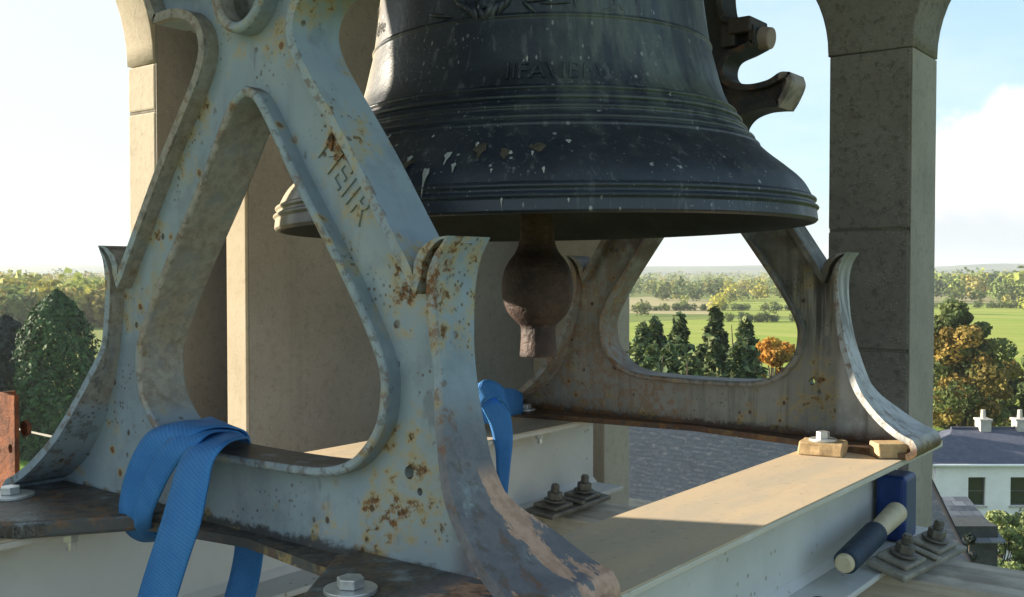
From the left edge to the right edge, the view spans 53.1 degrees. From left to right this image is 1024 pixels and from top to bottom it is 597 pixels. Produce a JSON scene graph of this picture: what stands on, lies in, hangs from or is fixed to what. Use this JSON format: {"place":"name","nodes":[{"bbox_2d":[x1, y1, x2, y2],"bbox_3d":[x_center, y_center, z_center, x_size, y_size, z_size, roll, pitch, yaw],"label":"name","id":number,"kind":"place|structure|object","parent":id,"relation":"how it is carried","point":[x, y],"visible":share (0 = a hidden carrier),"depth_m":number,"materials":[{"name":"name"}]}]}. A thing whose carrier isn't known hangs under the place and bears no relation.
{"place":"outdoors","nodes":[
{"label":"outdoors","id":0,"kind":"place"},
{"bbox_2d":[20,447,35,469],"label":"lawn","id":1,"kind":"structure","parent":0,"point":[23,463],"depth_m":79.03,"materials":[{"name":"green plant"}]},
{"bbox_2d":[0,313,53,441],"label":"spruce tree","id":2,"kind":"object","parent":1,"relation":"on","point":[9,326],"visible":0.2,"depth_m":86.21,"materials":[{"name":"green plant"}]},
{"bbox_2d":[6,289,101,461],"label":"cypress tree","id":3,"kind":"object","parent":1,"relation":"on","point":[56,314],"visible":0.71,"depth_m":80.97,"materials":[{"name":"green plant"}]},
{"bbox_2d":[0,263,1023,274],"bbox_3d":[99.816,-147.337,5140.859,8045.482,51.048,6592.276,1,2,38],"label":"hills","id":4,"kind":"structure","parent":0,"point":[691,270],"depth_m":4114.26,"materials":[{"name":"green plant"}]},
{"bbox_2d":[0,0,1023,266],"label":"sky","id":5,"kind":"structure","parent":0,"point":[65,154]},
{"bbox_2d":[21,275,1010,430],"bbox_3d":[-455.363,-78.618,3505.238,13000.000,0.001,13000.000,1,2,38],"label":"ground","id":6,"kind":"structure","parent":0,"point":[98,330],"depth_m":338.82,"materials":[{"name":"green plant"}]},
{"bbox_2d":[0,267,104,326],"bbox_3d":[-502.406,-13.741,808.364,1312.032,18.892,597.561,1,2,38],"label":"woodland","id":7,"kind":"object","parent":6,"relation":"on","point":[22,295],"visible":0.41,"depth_m":276.10,"materials":[{"name":"green plant"}]},
{"bbox_2d":[2,268,1015,284],"bbox_3d":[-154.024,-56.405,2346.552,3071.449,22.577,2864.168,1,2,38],"label":"woodland","id":8,"kind":"object","parent":6,"relation":"on","point":[647,277],"visible":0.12,"depth_m":1396.41,"materials":[{"name":"green plant"}]},
{"bbox_2d":[115,0,950,596],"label":"bell tower","id":9,"kind":"structure","parent":6,"relation":"on","point":[279,352],"depth_m":3.05,"materials":[{"name":"stone"}]},
{"bbox_2d":[0,391,30,487],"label":"rusty post","id":10,"kind":"object","parent":9,"relation":"on","point":[9,438],"visible":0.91,"depth_m":2.48,"materials":[{"name":"orange metal"}]},
{"bbox_2d":[19,428,51,437],"bbox_3d":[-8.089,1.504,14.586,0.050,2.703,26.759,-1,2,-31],"label":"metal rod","id":11,"kind":"object","parent":9,"relation":"attached to","point":[41,434],"visible":0.1,"depth_m":4.96,"materials":[{"name":"metal"}]},
{"bbox_2d":[537,502,1023,596],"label":"timber beam","id":12,"kind":"structure","parent":9,"relation":"on","point":[953,578],"depth_m":2.30,"materials":[{"name":"beige wood"}]},
{"bbox_2d":[0,417,622,596],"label":"steel beam","id":13,"kind":"structure","parent":12,"relation":"on","point":[112,564],"depth_m":2.07,"materials":[{"name":"metal"}]},
{"bbox_2d":[63,535,77,550],"bbox_3d":[-0.760,0.416,1.765,0.024,0.034,0.027,1,2,38],"label":"bolt end","id":14,"kind":"object","parent":13,"relation":"attached to","point":[70,541],"visible":0.57,"depth_m":1.76,"materials":[{"name":"metal"}]},
{"bbox_2d":[0,0,619,596],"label":"bell cradle","id":15,"kind":"object","parent":13,"relation":"on","point":[412,498],"visible":0.98,"depth_m":1.52,"materials":[{"name":"blue paint"}]},
{"bbox_2d":[119,416,262,596],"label":"lifting strap","id":16,"kind":"object","parent":15,"relation":"attached to","point":[190,449],"visible":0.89,"depth_m":1.60,"materials":[{"name":"blue fabric"}]},
{"bbox_2d":[273,0,818,357],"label":"bell","id":17,"kind":"object","parent":15,"relation":"hanging from","point":[536,129],"visible":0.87,"depth_m":1.79,"materials":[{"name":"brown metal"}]},
{"bbox_2d":[535,434,544,443],"bbox_3d":[0.079,0.387,2.854,0.024,0.034,0.027,1,2,38],"label":"bolt end","id":18,"kind":"object","parent":13,"relation":"attached to","point":[539,438],"visible":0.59,"depth_m":2.85,"materials":[{"name":"metal"}]},
{"bbox_2d":[525,474,610,519],"bbox_3d":[0.164,0.546,2.881,0.096,0.078,0.310,7,5,35],"label":"beam clamp","id":19,"kind":"object","parent":13,"relation":"attached to","point":[555,503],"visible":0.99,"depth_m":2.82,"materials":[{"name":"metal"}]},
{"bbox_2d":[561,440,942,596],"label":"steel beam","id":20,"kind":"structure","parent":12,"relation":"on","point":[791,524],"depth_m":1.95,"materials":[{"name":"paint"}]},
{"bbox_2d":[511,0,940,460],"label":"bell cradle","id":21,"kind":"object","parent":20,"relation":"on","point":[591,372],"visible":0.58,"depth_m":2.67,"materials":[{"name":"grey paint"}]},
{"bbox_2d":[478,380,522,493],"bbox_3d":[-0.062,0.358,2.820,0.159,0.315,0.435,0,2,4],"label":"lifting strap","id":22,"kind":"object","parent":21,"relation":"attached to","point":[501,405],"visible":0.83,"depth_m":2.62,"materials":[{"name":"blue fabric"}]},
{"bbox_2d":[798,437,847,456],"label":"wood block","id":23,"kind":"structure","parent":20,"relation":"on","point":[838,448],"depth_m":2.38,"materials":[{"name":"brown wood"}]},
{"bbox_2d":[809,431,836,442],"bbox_3d":[0.731,0.323,2.407,0.064,0.022,0.064,1,2,38],"label":"anchor bolt","id":24,"kind":"object","parent":23,"relation":"on","point":[822,437],"visible":1,"depth_m":2.39,"materials":[{"name":"metal"}]},
{"bbox_2d":[834,470,915,573],"bbox_3d":[0.831,0.513,2.331,0.080,0.160,0.543,1,2,31],"label":"hammer","id":25,"kind":"object","parent":20,"relation":"on","point":[894,519],"visible":0.93,"depth_m":2.40,"materials":[{"name":"blue metal"}]},
{"bbox_2d":[870,440,907,458],"bbox_3d":[0.871,0.349,2.369,0.072,0.034,0.057,0,2,-2],"label":"wood block","id":26,"kind":"object","parent":20,"relation":"on","point":[885,449],"depth_m":2.34,"materials":[{"name":"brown wood"}]},
{"bbox_2d":[866,518,966,582],"bbox_3d":[0.923,0.551,2.311,0.310,0.078,0.096,-4,18,-43],"label":"beam clamp","id":27,"kind":"object","parent":20,"relation":"attached to","point":[907,557],"visible":1,"depth_m":2.26,"materials":[{"name":"metal"}]},
{"bbox_2d":[629,321,653,364],"bbox_3d":[7.210,7.459,57.516,10.962,12.614,10.113,3,4,38],"label":"fir tree","id":28,"kind":"object","parent":6,"relation":"on","point":[642,339],"visible":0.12,"depth_m":56.53,"materials":[{"name":"green plant"}]},
{"bbox_2d":[639,343,664,371],"bbox_3d":[6.104,8.036,45.879,9.126,12.086,9.492,1,1,38],"label":"fir tree","id":29,"kind":"object","parent":6,"relation":"on","point":[652,361],"visible":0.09,"depth_m":46.02,"materials":[{"name":"green plant"}]},
{"bbox_2d":[648,315,666,351],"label":"fir tree","id":30,"kind":"object","parent":6,"relation":"on","point":[656,328],"visible":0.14,"depth_m":60.17,"materials":[{"name":"green plant"}]},
{"bbox_2d":[660,340,680,373],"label":"fir tree","id":31,"kind":"object","parent":6,"relation":"on","point":[670,354],"visible":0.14,"depth_m":47.54,"materials":[{"name":"green plant"}]},
{"bbox_2d":[659,311,695,365],"bbox_3d":[8.845,7.253,54.931,9.124,13.180,9.365,1,3,38],"label":"fir tree","id":32,"kind":"object","parent":6,"relation":"on","point":[679,334],"visible":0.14,"depth_m":54.66,"materials":[{"name":"green plant"}]},
{"bbox_2d":[677,349,704,375],"bbox_3d":[8.026,8.186,47.316,9.868,11.721,8.609,-1,2,-36],"label":"fir tree","id":33,"kind":"object","parent":6,"relation":"on","point":[690,363],"visible":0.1,"depth_m":46.92,"materials":[{"name":"green plant"}]},
{"bbox_2d":[694,346,706,364],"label":"fir tree","id":34,"kind":"object","parent":6,"relation":"on","point":[701,351],"visible":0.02,"depth_m":51.79,"materials":[{"name":"green plant"}]},
{"bbox_2d":[630,276,782,300],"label":"woodland","id":35,"kind":"object","parent":6,"relation":"on","point":[675,287],"visible":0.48,"depth_m":546.85,"materials":[{"name":"green plant"}]},
{"bbox_2d":[629,301,789,310],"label":"hedge","id":36,"kind":"object","parent":6,"relation":"on","point":[681,305],"visible":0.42,"depth_m":386.93,"materials":[{"name":"green plant"}]},
{"bbox_2d":[701,336,726,376],"bbox_3d":[10.677,7.873,50.169,9.607,12.185,8.349,2,4,38],"label":"fir tree","id":37,"kind":"object","parent":6,"relation":"on","point":[712,365],"visible":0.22,"depth_m":49.47,"materials":[{"name":"green plant"}]},
{"bbox_2d":[696,306,753,378],"bbox_3d":[12.269,7.095,58.059,10.407,13.349,11.375,0,2,15],"label":"fir tree","id":38,"kind":"object","parent":6,"relation":"on","point":[713,327],"visible":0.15,"depth_m":58.59,"materials":[{"name":"green plant"}]},
{"bbox_2d":[722,343,749,378],"bbox_3d":[10.358,8.039,46.839,8.130,12.056,8.178,2,4,38],"label":"fir tree","id":39,"kind":"object","parent":6,"relation":"on","point":[735,366],"visible":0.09,"depth_m":46.45,"materials":[{"name":"green plant"}]},
{"bbox_2d":[731,315,768,378],"bbox_3d":[14.128,7.332,60.571,8.981,12.743,9.284,2,2,38],"label":"fir tree","id":40,"kind":"object","parent":6,"relation":"on","point":[746,340],"visible":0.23,"depth_m":59.66,"materials":[{"name":"green plant"}]},
{"bbox_2d":[755,336,794,378],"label":"autumn tree","id":41,"kind":"object","parent":6,"relation":"on","point":[776,355],"visible":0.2,"depth_m":65.58,"materials":[{"name":"orange plant"}]},
{"bbox_2d":[629,426,972,562],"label":"church roof","id":42,"kind":"structure","parent":6,"relation":"on","point":[664,463],"depth_m":8.92,"materials":[{"name":"stone"}]},
{"bbox_2d":[632,287,1023,315],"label":"woodland","id":43,"kind":"object","parent":6,"relation":"on","point":[718,302],"visible":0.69,"depth_m":407.40,"materials":[{"name":"green plant"}]},
{"bbox_2d":[962,533,977,560],"bbox_3d":[12.040,10.387,27.338,1.276,8.378,0.987,1,2,22],"label":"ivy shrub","id":44,"kind":"object","parent":6,"relation":"on","point":[969,538],"visible":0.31,"depth_m":27.04,"materials":[{"name":"green plant"}]},
{"bbox_2d":[933,300,1020,429],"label":"autumn tree","id":45,"kind":"object","parent":6,"relation":"on","point":[972,350],"visible":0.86,"depth_m":84.23,"materials":[{"name":"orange plant"}]},
{"bbox_2d":[934,265,1023,301],"bbox_3d":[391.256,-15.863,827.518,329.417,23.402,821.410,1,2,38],"label":"woodland","id":46,"kind":"object","parent":6,"relation":"on","point":[995,284],"visible":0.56,"depth_m":534.26,"materials":[{"name":"green plant"}]},
{"bbox_2d":[981,358,1023,426],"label":"autumn tree","id":47,"kind":"object","parent":6,"relation":"on","point":[1017,385],"visible":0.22,"depth_m":90.48,"materials":[{"name":"green plant"}]},
{"bbox_2d":[984,510,1023,570],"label":"garden shrub","id":48,"kind":"object","parent":6,"relation":"on","point":[1001,519],"visible":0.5,"depth_m":39.93,"materials":[{"name":"green plant"}]},
{"bbox_2d":[1005,508,1023,570],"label":"garden shrub","id":49,"kind":"object","parent":6,"relation":"on","point":[1017,556],"visible":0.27,"depth_m":42.19,"materials":[{"name":"green plant"}]},
{"bbox_2d":[1020,355,1023,367],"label":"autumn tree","id":50,"kind":"object","parent":6,"relation":"on","point":[1022,362],"visible":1,"depth_m":123.35,"materials":[{"name":"green plant"}]},
{"bbox_2d":[629,297,713,313],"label":"field","id":51,"kind":"structure","parent":0,"point":[653,301],"depth_m":472.44,"materials":[{"name":"green plant"}]},
{"bbox_2d":[629,319,796,367],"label":"field","id":52,"kind":"structure","parent":0,"point":[784,330],"depth_m":262.28,"materials":[{"name":"green plant"}]},
{"bbox_2d":[724,311,794,321],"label":"hedge","id":53,"kind":"object","parent":52,"relation":"on","point":[763,316],"visible":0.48,"depth_m":301.59,"materials":[{"name":"green plant"}]},
{"bbox_2d":[721,295,790,315],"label":"field","id":54,"kind":"structure","parent":0,"point":[755,303],"depth_m":457.66,"materials":[{"name":"green plant"}]},
{"bbox_2d":[941,497,1005,566],"bbox_3d":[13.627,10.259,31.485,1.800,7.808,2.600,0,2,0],"label":"garden shed","id":55,"kind":"structure","parent":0,"point":[967,515],"depth_m":30.32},
{"bbox_2d":[932,409,1023,560],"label":"white house","id":56,"kind":"structure","parent":0,"point":[980,465],"depth_m":51.43,"materials":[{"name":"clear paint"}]},
{"bbox_2d":[968,477,986,507],"bbox_3d":[23.272,9.710,51.338,1.020,1.530,0.280,0,2,0],"label":"window","id":57,"kind":"structure","parent":56,"relation":"in","point":[975,484],"depth_m":51.44,"materials":[{"name":"black glass"}]},
{"bbox_2d":[1009,477,1023,507],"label":"window","id":58,"kind":"structure","parent":56,"relation":"in","point":[1017,483],"depth_m":51.44,"materials":[{"name":"black glass"}]},
{"bbox_2d":[934,294,1022,302],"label":"field","id":59,"kind":"structure","parent":0,"point":[987,299],"depth_m":536.92,"materials":[{"name":"green plant"}]},
{"bbox_2d":[934,305,1023,405],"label":"field","id":60,"kind":"structure","parent":0,"point":[1006,322],"depth_m":296.83,"materials":[{"name":"green plant"}]},
{"bbox_2d":[934,299,1021,307],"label":"hedge","id":61,"kind":"object","parent":60,"relation":"on","point":[1009,304],"visible":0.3,"depth_m":412.98,"materials":[{"name":"green plant"}]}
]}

